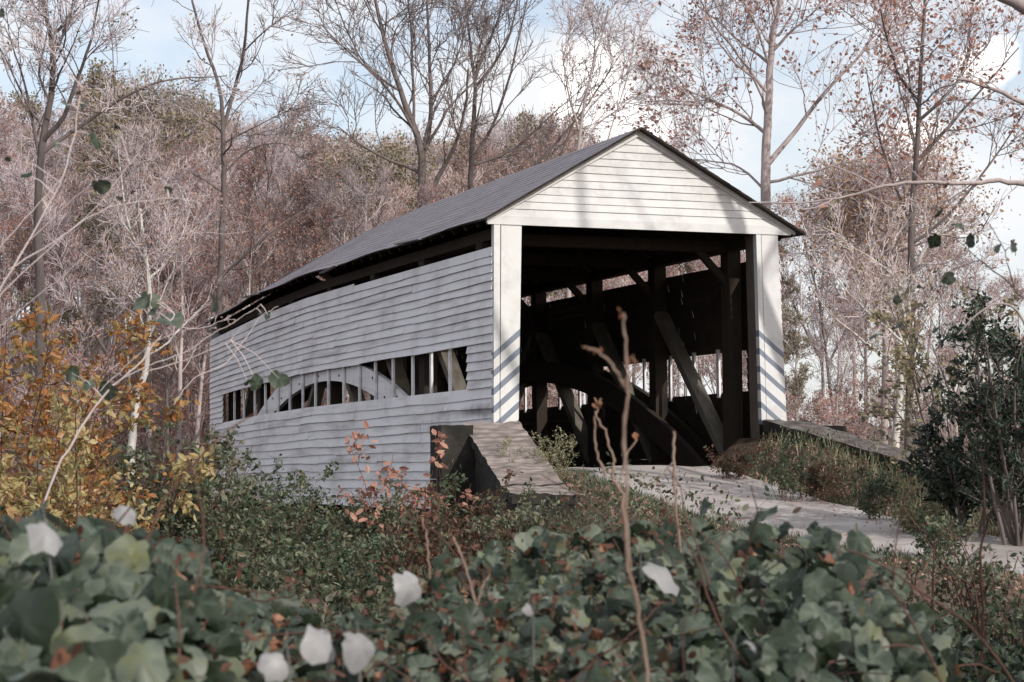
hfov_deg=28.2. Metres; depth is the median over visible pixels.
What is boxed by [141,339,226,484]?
sapling thicket
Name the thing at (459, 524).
leafy weed
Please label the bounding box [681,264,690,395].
woodland tree
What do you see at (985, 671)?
dark bramble
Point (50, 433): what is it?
golden shrub
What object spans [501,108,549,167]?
woodland tree
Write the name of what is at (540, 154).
woodland tree
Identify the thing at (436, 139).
woodland tree
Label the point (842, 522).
road
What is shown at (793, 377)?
sapling thicket
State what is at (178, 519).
green shrub
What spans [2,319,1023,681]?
ground
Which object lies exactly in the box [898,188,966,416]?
woodland tree
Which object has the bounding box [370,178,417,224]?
woodland tree
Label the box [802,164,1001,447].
pale tree
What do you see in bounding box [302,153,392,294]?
woodland tree
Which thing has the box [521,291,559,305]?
woodland tree
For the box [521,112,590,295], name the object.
woodland tree
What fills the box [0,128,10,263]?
woodland tree
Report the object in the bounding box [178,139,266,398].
woodland tree
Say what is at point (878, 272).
woodland tree
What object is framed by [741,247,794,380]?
woodland tree
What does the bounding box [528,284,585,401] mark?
woodland tree
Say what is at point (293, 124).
woodland tree
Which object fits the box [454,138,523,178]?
woodland tree
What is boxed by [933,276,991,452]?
woodland tree
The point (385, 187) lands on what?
woodland tree
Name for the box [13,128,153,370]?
woodland tree
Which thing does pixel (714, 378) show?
woodland tree
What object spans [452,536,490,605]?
bare stalk
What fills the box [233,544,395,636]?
leafy weed
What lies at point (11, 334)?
sapling thicket
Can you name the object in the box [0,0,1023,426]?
sky
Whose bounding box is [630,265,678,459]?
woodland tree
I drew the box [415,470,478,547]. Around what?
red sapling
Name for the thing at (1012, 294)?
woodland tree
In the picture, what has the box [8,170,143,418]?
woodland tree
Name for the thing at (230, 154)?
woodland tree
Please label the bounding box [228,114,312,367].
woodland tree
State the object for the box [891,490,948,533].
verge weed
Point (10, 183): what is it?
woodland tree
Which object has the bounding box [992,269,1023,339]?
woodland tree
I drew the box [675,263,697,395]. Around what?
woodland tree
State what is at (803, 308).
woodland tree
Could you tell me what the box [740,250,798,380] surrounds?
woodland tree
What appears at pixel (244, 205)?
woodland tree
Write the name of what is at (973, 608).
tangle shrub
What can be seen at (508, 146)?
woodland tree
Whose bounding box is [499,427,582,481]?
feathery weed
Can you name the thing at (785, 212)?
woodland tree
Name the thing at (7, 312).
woodland tree
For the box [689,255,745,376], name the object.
woodland tree
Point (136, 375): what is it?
woodland tree
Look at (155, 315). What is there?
woodland tree
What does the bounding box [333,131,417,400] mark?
woodland tree
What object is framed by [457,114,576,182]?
woodland tree
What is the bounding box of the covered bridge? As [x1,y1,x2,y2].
[199,127,805,508]
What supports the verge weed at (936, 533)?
on the ground at (870, 573)
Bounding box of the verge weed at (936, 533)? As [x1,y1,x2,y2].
[911,509,974,559]
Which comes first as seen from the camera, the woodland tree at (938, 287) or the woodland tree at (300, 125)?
the woodland tree at (938, 287)
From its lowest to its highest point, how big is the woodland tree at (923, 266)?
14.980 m
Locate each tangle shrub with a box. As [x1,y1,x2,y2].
[900,507,1023,661]
[900,592,1023,681]
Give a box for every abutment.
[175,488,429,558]
[430,419,981,567]
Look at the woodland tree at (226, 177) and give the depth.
90.19 m
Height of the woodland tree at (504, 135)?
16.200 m
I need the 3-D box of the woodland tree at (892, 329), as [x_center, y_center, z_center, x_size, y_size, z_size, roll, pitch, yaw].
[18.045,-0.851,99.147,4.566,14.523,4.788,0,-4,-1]
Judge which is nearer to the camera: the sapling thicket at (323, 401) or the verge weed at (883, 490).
the verge weed at (883, 490)
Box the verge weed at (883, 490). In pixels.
[848,466,906,520]
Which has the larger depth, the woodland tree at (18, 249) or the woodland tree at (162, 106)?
the woodland tree at (162, 106)
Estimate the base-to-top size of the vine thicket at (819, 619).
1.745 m
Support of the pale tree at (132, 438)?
on the ground at (870, 573)
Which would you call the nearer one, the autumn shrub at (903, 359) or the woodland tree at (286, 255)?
the autumn shrub at (903, 359)
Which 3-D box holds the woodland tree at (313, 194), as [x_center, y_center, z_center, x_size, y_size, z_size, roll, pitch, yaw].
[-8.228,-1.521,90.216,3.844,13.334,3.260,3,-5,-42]
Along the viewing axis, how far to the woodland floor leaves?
78.97 m
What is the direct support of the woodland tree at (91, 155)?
on the ground at (870, 573)
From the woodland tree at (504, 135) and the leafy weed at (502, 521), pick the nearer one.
the leafy weed at (502, 521)
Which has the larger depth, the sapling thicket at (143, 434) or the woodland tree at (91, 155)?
the woodland tree at (91, 155)
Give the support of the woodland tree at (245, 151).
on the ground at (870, 573)
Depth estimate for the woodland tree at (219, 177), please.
93.12 m
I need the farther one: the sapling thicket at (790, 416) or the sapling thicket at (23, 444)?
the sapling thicket at (790, 416)
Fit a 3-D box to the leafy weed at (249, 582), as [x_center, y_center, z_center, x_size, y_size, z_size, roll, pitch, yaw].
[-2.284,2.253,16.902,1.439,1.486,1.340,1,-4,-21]
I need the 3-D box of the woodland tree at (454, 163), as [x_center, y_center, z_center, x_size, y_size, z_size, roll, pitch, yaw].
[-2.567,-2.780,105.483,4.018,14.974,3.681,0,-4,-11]
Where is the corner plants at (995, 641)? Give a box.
[901,593,1023,680]
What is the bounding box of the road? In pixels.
[563,465,1023,580]
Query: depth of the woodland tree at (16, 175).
58.74 m
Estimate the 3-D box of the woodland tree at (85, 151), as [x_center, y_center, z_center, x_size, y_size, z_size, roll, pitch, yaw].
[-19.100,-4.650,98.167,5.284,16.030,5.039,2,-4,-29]
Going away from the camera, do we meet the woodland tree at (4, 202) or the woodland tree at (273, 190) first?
the woodland tree at (4, 202)
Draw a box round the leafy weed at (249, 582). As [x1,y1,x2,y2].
[179,522,311,613]
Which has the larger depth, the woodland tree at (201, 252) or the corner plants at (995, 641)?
the woodland tree at (201, 252)
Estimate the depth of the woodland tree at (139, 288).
75.78 m
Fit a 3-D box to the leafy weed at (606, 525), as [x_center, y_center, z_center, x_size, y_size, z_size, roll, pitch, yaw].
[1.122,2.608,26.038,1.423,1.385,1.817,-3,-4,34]
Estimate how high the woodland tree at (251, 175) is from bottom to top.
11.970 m
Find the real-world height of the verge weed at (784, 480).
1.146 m
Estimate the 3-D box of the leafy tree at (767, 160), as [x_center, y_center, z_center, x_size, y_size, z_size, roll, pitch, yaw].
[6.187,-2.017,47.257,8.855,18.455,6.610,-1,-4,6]
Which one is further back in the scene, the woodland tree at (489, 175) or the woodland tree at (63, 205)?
the woodland tree at (63, 205)
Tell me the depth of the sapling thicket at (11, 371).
91.83 m
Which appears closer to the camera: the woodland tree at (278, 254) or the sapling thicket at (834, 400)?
the sapling thicket at (834, 400)
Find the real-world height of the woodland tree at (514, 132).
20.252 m
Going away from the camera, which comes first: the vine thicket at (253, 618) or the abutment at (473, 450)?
the vine thicket at (253, 618)
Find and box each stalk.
[422,517,431,656]
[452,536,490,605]
[583,307,648,681]
[592,397,638,625]
[658,431,681,551]
[844,548,1013,681]
[879,579,941,681]
[931,535,934,634]
[979,456,985,679]
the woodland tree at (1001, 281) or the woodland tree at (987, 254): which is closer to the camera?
the woodland tree at (987, 254)
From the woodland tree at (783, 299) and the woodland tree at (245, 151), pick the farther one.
the woodland tree at (245, 151)
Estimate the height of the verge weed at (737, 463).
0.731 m
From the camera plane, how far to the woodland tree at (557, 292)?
74.27 m
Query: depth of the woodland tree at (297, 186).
97.58 m
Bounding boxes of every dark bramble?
[842,614,1023,681]
[968,647,1021,681]
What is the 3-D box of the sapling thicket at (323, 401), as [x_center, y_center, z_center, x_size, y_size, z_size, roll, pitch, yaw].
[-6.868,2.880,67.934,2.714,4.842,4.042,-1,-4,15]
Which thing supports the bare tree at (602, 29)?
on the ground at (870, 573)
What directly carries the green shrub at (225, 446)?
on the ground at (870, 573)
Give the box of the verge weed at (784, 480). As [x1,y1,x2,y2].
[746,435,822,501]
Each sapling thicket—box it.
[0,302,85,466]
[0,306,34,403]
[0,333,50,453]
[0,380,14,452]
[0,390,68,498]
[1,310,121,493]
[10,387,71,484]
[21,362,125,496]
[23,318,140,446]
[91,331,159,444]
[91,369,173,481]
[97,370,140,414]
[104,337,163,444]
[133,325,208,439]
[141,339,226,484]
[150,391,200,468]
[170,355,275,444]
[190,369,272,418]
[205,376,256,413]
[280,372,367,404]
[304,358,350,454]
[519,383,583,409]
[520,386,531,408]
[521,367,609,408]
[522,386,557,409]
[586,364,682,396]
[634,363,679,459]
[722,368,746,390]
[743,376,793,420]
[785,372,859,431]
[785,373,804,416]
[786,399,803,420]
[792,390,829,424]
[793,378,865,432]
[803,380,895,438]
[814,388,880,438]
[829,362,895,436]
[848,358,944,449]
[889,351,992,461]
[891,328,972,454]
[922,382,970,452]
[943,416,975,462]
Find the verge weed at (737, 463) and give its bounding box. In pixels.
[703,444,763,478]
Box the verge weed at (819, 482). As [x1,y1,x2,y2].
[798,459,865,503]
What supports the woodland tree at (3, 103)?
on the ground at (870, 573)
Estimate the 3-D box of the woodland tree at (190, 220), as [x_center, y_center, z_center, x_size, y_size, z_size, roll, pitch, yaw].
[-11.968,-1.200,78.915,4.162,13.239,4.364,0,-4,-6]
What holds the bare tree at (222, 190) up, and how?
on the ground at (870, 573)
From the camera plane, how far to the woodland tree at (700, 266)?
73.22 m
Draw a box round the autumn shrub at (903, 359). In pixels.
[858,281,1022,512]
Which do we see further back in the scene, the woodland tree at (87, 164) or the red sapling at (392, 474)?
the woodland tree at (87, 164)
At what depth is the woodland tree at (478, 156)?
86.97 m
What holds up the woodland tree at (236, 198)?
on the ground at (870, 573)
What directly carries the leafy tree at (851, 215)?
on the ground at (870, 573)
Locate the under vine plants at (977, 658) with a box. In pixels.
[547,626,1020,681]
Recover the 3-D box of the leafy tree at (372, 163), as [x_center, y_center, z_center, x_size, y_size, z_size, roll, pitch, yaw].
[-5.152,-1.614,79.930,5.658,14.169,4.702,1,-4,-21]
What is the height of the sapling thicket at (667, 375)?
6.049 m
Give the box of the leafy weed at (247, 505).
[181,454,338,582]
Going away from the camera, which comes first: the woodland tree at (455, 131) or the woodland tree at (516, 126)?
the woodland tree at (516, 126)
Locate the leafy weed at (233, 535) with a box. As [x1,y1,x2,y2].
[164,486,296,585]
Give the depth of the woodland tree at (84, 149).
94.92 m
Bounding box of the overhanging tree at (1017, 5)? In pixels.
[749,0,1023,334]
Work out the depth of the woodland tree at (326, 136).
84.74 m
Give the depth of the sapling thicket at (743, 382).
89.86 m
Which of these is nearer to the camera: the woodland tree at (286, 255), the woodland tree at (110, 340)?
the woodland tree at (110, 340)
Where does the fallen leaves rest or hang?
on the ground at (870, 573)
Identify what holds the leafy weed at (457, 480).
on the ground at (870, 573)
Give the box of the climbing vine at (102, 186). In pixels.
[0,8,199,325]
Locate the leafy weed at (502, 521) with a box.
[403,505,543,626]
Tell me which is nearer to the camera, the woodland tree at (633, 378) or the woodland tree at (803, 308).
the woodland tree at (803, 308)
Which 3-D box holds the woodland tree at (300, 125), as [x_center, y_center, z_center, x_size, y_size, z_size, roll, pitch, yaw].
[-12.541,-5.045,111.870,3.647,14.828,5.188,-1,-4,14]
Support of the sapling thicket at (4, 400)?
on the ground at (870, 573)
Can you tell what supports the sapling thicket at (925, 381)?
on the ground at (870, 573)
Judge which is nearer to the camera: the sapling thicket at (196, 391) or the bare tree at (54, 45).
the bare tree at (54, 45)
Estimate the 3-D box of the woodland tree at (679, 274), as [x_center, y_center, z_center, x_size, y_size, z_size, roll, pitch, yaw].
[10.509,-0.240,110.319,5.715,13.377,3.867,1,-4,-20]
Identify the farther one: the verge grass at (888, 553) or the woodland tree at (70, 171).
the woodland tree at (70, 171)
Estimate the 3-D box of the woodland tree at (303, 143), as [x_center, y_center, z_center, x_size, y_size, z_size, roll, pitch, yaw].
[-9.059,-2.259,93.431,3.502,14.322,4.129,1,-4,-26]
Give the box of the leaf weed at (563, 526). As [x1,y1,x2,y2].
[543,516,690,680]
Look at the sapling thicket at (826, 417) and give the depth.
63.56 m
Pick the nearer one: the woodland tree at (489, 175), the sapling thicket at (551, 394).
the woodland tree at (489, 175)
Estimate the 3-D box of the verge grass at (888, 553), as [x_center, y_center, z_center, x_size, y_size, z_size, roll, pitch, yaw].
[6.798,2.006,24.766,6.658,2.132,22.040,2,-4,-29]
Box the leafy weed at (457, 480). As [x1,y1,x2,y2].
[372,464,509,563]
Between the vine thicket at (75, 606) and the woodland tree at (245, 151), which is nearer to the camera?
the vine thicket at (75, 606)
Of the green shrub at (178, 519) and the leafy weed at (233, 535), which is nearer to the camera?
the leafy weed at (233, 535)
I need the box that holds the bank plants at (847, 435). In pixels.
[753,423,1020,521]
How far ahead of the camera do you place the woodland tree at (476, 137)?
119.52 m
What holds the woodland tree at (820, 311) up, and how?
on the ground at (870, 573)
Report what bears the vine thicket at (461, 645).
on the ground at (870, 573)
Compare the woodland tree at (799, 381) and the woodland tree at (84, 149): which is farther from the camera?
the woodland tree at (84, 149)
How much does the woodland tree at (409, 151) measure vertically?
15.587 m
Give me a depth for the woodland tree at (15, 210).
90.44 m
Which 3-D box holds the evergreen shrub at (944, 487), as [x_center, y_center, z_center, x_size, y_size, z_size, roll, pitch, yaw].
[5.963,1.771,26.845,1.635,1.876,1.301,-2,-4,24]
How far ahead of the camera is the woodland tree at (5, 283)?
68.61 m
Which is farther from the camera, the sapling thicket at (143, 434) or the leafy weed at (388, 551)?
the sapling thicket at (143, 434)
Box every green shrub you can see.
[93,421,257,580]
[141,405,306,564]
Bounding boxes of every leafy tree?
[52,62,226,474]
[307,122,446,243]
[589,0,961,214]
[772,102,1020,443]
[806,0,1023,451]
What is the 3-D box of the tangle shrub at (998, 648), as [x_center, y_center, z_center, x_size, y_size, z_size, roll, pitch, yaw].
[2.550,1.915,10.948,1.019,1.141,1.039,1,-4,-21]
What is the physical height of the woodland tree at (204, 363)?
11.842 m
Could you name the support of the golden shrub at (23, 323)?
on the ground at (870, 573)
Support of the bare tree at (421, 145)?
on the ground at (870, 573)
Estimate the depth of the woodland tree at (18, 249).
71.49 m
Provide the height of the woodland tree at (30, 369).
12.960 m
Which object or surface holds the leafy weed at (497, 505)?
on the ground at (870, 573)
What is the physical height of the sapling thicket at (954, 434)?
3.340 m
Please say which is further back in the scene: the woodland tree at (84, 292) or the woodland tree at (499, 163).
the woodland tree at (499, 163)
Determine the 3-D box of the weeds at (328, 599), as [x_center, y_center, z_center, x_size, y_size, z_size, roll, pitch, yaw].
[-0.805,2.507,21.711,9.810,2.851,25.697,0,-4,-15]
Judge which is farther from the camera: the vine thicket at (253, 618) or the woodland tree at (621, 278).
the woodland tree at (621, 278)
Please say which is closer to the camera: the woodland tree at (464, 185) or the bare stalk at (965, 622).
the bare stalk at (965, 622)
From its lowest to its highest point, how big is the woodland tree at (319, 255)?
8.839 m
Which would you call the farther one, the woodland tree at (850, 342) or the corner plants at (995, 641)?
the woodland tree at (850, 342)
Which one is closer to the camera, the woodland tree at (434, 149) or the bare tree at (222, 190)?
the bare tree at (222, 190)
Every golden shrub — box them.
[0,301,199,553]
[0,353,183,534]
[0,391,217,553]
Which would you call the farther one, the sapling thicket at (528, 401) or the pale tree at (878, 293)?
the sapling thicket at (528, 401)
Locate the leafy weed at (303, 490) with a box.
[241,469,365,556]
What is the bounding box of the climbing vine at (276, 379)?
[43,291,289,501]
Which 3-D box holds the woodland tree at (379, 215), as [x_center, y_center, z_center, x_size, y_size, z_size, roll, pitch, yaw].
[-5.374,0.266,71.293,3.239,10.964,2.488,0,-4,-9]
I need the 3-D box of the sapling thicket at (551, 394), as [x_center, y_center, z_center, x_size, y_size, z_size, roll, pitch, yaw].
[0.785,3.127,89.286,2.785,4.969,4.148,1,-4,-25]
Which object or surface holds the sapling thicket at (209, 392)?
on the ground at (870, 573)
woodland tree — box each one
[0,86,25,297]
[0,103,77,347]
[0,105,56,354]
[0,105,78,284]
[0,108,34,497]
[0,114,46,398]
[0,118,18,344]
[0,118,62,340]
[0,119,181,500]
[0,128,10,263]
[0,142,93,367]
[0,150,68,475]
[0,152,17,268]
[0,152,98,481]
[0,225,17,343]
[1,160,103,485]
[3,120,30,301]
[4,89,66,349]
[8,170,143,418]
[13,116,58,184]
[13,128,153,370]
[15,160,77,309]
[20,131,84,390]
[27,164,127,484]
[44,57,150,375]
[47,105,84,332]
[53,84,183,410]
[57,74,154,349]
[58,196,103,353]
[62,73,122,374]
[63,89,127,378]
[66,62,157,377]
[82,154,164,468]
[92,79,201,449]
[94,184,172,487]
[112,130,152,384]
[114,66,231,458]
[116,116,169,391]
[126,202,232,489]
[126,218,205,486]
[127,77,174,322]
[129,126,251,504]
[142,119,259,427]
[150,107,254,311]
[151,216,212,479]
[153,152,241,473]
[168,110,258,318]
[170,92,219,311]
[170,152,228,421]
[170,167,265,479]
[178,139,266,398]
[179,115,276,318]
[187,199,262,369]
[192,99,264,394]
[199,130,348,316]
[212,151,286,300]
[213,149,336,296]
[223,208,285,345]
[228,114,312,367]
[228,143,276,301]
[233,136,268,210]
[236,148,304,280]
[238,122,301,390]
[245,109,306,284]
[246,87,323,412]
[254,133,390,359]
[265,152,309,392]
[266,119,309,368]
[266,125,334,366]
[268,131,389,259]
[274,238,337,361]
[284,136,342,264]
[285,210,348,280]
[288,161,335,277]
[294,150,366,397]
[302,118,373,240]
[302,132,342,239]
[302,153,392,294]
[308,195,367,430]
[310,132,371,241]
[317,193,388,240]
[326,148,406,401]
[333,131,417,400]
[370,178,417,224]
[377,135,434,173]
[381,171,449,223]
[387,125,436,209]
[390,129,516,202]
[399,115,486,210]
[422,133,449,199]
[426,128,483,204]
[426,165,488,197]
[427,115,510,194]
[438,114,516,195]
[438,146,482,181]
[441,118,499,150]
[443,140,563,304]
[449,120,514,183]
[450,105,537,172]
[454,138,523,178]
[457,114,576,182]
[461,118,524,401]
[474,162,511,186]
[476,144,509,181]
[480,133,516,169]
[491,98,580,390]
[500,131,581,290]
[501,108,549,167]
[510,111,576,392]
[514,126,573,302]
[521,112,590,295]
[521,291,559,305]
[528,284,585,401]
[544,124,618,402]
[546,288,585,402]
[548,133,607,296]
[581,122,631,368]
[585,272,648,377]
[604,271,648,381]
[617,122,685,285]
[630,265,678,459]
[632,364,635,384]
[640,271,685,396]
[670,263,717,393]
[674,257,721,386]
[675,254,740,377]
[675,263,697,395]
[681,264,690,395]
[684,256,721,393]
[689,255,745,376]
[702,353,721,388]
[722,255,788,391]
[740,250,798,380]
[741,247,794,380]
[742,241,800,377]
[742,255,789,372]
[771,190,829,420]
[775,187,898,422]
[779,188,849,424]
[781,301,819,420]
[799,241,871,423]
[805,147,906,432]
[821,151,917,428]
[827,174,955,452]
[829,163,915,444]
[845,188,934,420]
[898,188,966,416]
[916,236,962,407]
[917,224,1001,435]
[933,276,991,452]
[940,235,1009,462]
[985,275,1022,375]
[989,268,1023,368]
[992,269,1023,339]
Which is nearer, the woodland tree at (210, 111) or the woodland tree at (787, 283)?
the woodland tree at (787, 283)
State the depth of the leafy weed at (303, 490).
30.79 m
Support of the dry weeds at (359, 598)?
on the ground at (870, 573)
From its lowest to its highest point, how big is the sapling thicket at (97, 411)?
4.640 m
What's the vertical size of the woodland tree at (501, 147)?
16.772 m
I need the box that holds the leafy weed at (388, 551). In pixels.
[332,489,452,603]
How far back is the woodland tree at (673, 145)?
81.64 m
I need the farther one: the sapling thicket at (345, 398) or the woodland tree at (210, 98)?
the woodland tree at (210, 98)
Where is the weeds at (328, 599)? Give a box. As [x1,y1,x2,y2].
[123,450,742,681]
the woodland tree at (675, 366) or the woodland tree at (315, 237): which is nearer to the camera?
the woodland tree at (315, 237)
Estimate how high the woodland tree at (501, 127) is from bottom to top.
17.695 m
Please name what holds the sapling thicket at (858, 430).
on the ground at (870, 573)
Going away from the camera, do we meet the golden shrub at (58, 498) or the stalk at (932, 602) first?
the stalk at (932, 602)
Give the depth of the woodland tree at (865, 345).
91.39 m
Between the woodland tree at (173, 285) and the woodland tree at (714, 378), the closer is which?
the woodland tree at (714, 378)
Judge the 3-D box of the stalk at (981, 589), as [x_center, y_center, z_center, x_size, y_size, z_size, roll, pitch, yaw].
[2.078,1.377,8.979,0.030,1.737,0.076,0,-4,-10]
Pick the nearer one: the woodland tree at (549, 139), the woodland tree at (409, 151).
the woodland tree at (549, 139)
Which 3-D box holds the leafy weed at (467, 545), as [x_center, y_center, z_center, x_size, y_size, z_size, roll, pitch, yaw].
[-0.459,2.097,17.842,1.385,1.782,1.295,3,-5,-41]
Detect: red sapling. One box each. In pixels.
[337,420,452,559]
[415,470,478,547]
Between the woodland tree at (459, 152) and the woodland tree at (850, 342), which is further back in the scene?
the woodland tree at (459, 152)
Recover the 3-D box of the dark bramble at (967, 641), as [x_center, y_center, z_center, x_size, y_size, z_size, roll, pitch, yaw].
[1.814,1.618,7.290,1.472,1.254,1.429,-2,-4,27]
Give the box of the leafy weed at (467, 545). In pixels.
[369,479,512,590]
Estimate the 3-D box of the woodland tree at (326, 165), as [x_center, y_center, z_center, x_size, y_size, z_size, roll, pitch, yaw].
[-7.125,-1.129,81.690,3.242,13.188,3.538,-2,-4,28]
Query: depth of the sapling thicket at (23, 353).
84.74 m
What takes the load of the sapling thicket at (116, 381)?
on the ground at (870, 573)
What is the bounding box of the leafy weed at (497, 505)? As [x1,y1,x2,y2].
[474,477,603,557]
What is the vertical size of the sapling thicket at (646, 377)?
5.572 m
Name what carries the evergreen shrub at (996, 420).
on the ground at (870, 573)
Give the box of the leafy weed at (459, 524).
[412,469,555,558]
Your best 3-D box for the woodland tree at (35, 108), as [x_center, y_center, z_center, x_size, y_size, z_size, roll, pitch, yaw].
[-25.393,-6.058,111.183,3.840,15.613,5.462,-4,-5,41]
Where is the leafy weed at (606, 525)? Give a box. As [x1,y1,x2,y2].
[539,491,675,565]
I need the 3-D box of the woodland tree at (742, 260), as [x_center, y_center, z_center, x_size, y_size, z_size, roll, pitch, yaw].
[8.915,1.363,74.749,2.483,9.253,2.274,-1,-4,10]
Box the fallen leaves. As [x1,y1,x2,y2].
[560,438,1023,589]
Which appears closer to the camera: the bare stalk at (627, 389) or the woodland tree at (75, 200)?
the bare stalk at (627, 389)
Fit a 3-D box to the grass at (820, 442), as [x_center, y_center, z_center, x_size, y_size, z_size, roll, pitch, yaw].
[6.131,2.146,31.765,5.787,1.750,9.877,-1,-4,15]
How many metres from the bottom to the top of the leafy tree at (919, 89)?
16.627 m
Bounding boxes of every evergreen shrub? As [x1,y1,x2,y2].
[903,406,1022,537]
[917,288,1023,545]
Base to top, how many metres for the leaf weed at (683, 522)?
1.721 m
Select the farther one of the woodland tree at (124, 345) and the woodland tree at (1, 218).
the woodland tree at (124, 345)
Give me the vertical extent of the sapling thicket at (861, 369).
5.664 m
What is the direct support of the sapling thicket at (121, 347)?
on the ground at (870, 573)
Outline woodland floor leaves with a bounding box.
[2,362,931,507]
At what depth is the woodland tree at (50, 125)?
100.00 m
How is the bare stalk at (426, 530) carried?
on the ground at (870, 573)
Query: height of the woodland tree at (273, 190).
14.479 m
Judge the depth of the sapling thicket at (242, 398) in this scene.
92.07 m
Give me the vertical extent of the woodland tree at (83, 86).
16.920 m
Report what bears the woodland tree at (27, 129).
on the ground at (870, 573)
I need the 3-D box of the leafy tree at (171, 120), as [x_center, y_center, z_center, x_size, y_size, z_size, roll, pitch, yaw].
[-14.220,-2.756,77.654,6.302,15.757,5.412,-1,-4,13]
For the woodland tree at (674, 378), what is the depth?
78.66 m
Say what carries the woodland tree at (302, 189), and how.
on the ground at (870, 573)
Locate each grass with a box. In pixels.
[558,440,1023,589]
[758,429,1022,528]
[762,432,1023,529]
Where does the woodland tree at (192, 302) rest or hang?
on the ground at (870, 573)
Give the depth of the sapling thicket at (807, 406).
84.56 m
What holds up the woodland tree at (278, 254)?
on the ground at (870, 573)
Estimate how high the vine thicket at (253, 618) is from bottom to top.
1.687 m
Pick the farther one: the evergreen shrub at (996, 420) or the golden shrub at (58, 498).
the evergreen shrub at (996, 420)
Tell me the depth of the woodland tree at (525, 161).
72.50 m
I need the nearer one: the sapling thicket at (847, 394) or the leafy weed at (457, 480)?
the leafy weed at (457, 480)
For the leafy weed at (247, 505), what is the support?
on the ground at (870, 573)
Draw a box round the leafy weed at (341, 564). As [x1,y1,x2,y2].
[245,497,407,614]
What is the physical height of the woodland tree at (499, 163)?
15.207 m
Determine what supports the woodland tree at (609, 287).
on the ground at (870, 573)
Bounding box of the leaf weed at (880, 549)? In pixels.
[714,514,913,637]
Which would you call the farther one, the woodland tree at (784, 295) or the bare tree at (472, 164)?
the woodland tree at (784, 295)
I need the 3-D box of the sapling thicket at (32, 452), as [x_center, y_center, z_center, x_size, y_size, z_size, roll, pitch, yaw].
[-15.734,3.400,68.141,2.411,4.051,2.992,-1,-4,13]
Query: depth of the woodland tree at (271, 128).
127.90 m
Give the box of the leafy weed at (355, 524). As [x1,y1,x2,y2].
[260,469,400,576]
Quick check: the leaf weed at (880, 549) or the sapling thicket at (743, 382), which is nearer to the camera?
the leaf weed at (880, 549)
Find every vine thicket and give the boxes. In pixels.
[0,413,388,681]
[124,501,455,681]
[306,475,785,681]
[559,467,1000,681]
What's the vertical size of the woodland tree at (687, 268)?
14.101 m
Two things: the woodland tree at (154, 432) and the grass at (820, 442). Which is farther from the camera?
the woodland tree at (154, 432)
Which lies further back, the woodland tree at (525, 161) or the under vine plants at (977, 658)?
the woodland tree at (525, 161)
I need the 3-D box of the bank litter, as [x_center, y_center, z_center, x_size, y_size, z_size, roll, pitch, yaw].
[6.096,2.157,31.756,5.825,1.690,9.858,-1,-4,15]
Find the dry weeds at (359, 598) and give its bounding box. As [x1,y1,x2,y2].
[150,456,741,681]
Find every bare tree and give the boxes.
[0,0,271,499]
[106,0,344,315]
[267,0,518,208]
[428,0,645,189]
[544,0,697,297]
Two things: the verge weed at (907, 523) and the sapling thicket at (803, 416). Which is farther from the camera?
the sapling thicket at (803, 416)
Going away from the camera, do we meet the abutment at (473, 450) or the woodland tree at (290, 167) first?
the abutment at (473, 450)
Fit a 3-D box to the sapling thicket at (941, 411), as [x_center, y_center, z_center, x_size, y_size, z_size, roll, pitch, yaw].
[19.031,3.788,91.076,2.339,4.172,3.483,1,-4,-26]
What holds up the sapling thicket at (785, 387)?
on the ground at (870, 573)
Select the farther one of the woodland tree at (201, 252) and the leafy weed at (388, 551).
the woodland tree at (201, 252)
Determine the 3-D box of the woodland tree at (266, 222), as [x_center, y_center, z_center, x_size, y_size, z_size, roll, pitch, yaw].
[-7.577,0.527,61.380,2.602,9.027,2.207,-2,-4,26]
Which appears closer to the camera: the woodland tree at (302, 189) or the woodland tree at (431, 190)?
the woodland tree at (431, 190)
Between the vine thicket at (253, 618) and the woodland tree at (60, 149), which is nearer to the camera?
the vine thicket at (253, 618)
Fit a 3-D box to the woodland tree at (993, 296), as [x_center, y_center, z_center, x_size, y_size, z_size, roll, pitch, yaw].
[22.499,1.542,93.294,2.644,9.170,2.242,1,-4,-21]
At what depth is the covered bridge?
40.02 m
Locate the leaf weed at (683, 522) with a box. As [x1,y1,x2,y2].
[528,485,798,678]
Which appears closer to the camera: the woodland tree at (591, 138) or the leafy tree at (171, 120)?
the leafy tree at (171, 120)
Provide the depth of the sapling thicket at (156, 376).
89.15 m
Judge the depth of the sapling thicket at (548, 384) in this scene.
70.90 m
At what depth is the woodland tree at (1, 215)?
115.56 m
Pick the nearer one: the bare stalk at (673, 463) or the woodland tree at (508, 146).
the bare stalk at (673, 463)
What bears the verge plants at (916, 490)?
on the ground at (870, 573)
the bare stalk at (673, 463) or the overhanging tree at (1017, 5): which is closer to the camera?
the bare stalk at (673, 463)
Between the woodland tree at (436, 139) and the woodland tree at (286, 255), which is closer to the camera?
the woodland tree at (286, 255)
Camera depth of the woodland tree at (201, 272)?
60.54 m
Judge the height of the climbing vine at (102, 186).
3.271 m
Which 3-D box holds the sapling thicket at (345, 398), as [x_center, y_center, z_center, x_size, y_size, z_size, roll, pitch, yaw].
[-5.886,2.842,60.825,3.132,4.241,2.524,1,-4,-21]
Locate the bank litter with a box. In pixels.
[760,432,1020,527]
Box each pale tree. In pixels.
[91,130,250,527]
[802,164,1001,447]
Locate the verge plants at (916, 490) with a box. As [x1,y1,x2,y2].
[754,428,1019,526]
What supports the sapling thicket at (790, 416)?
on the ground at (870, 573)

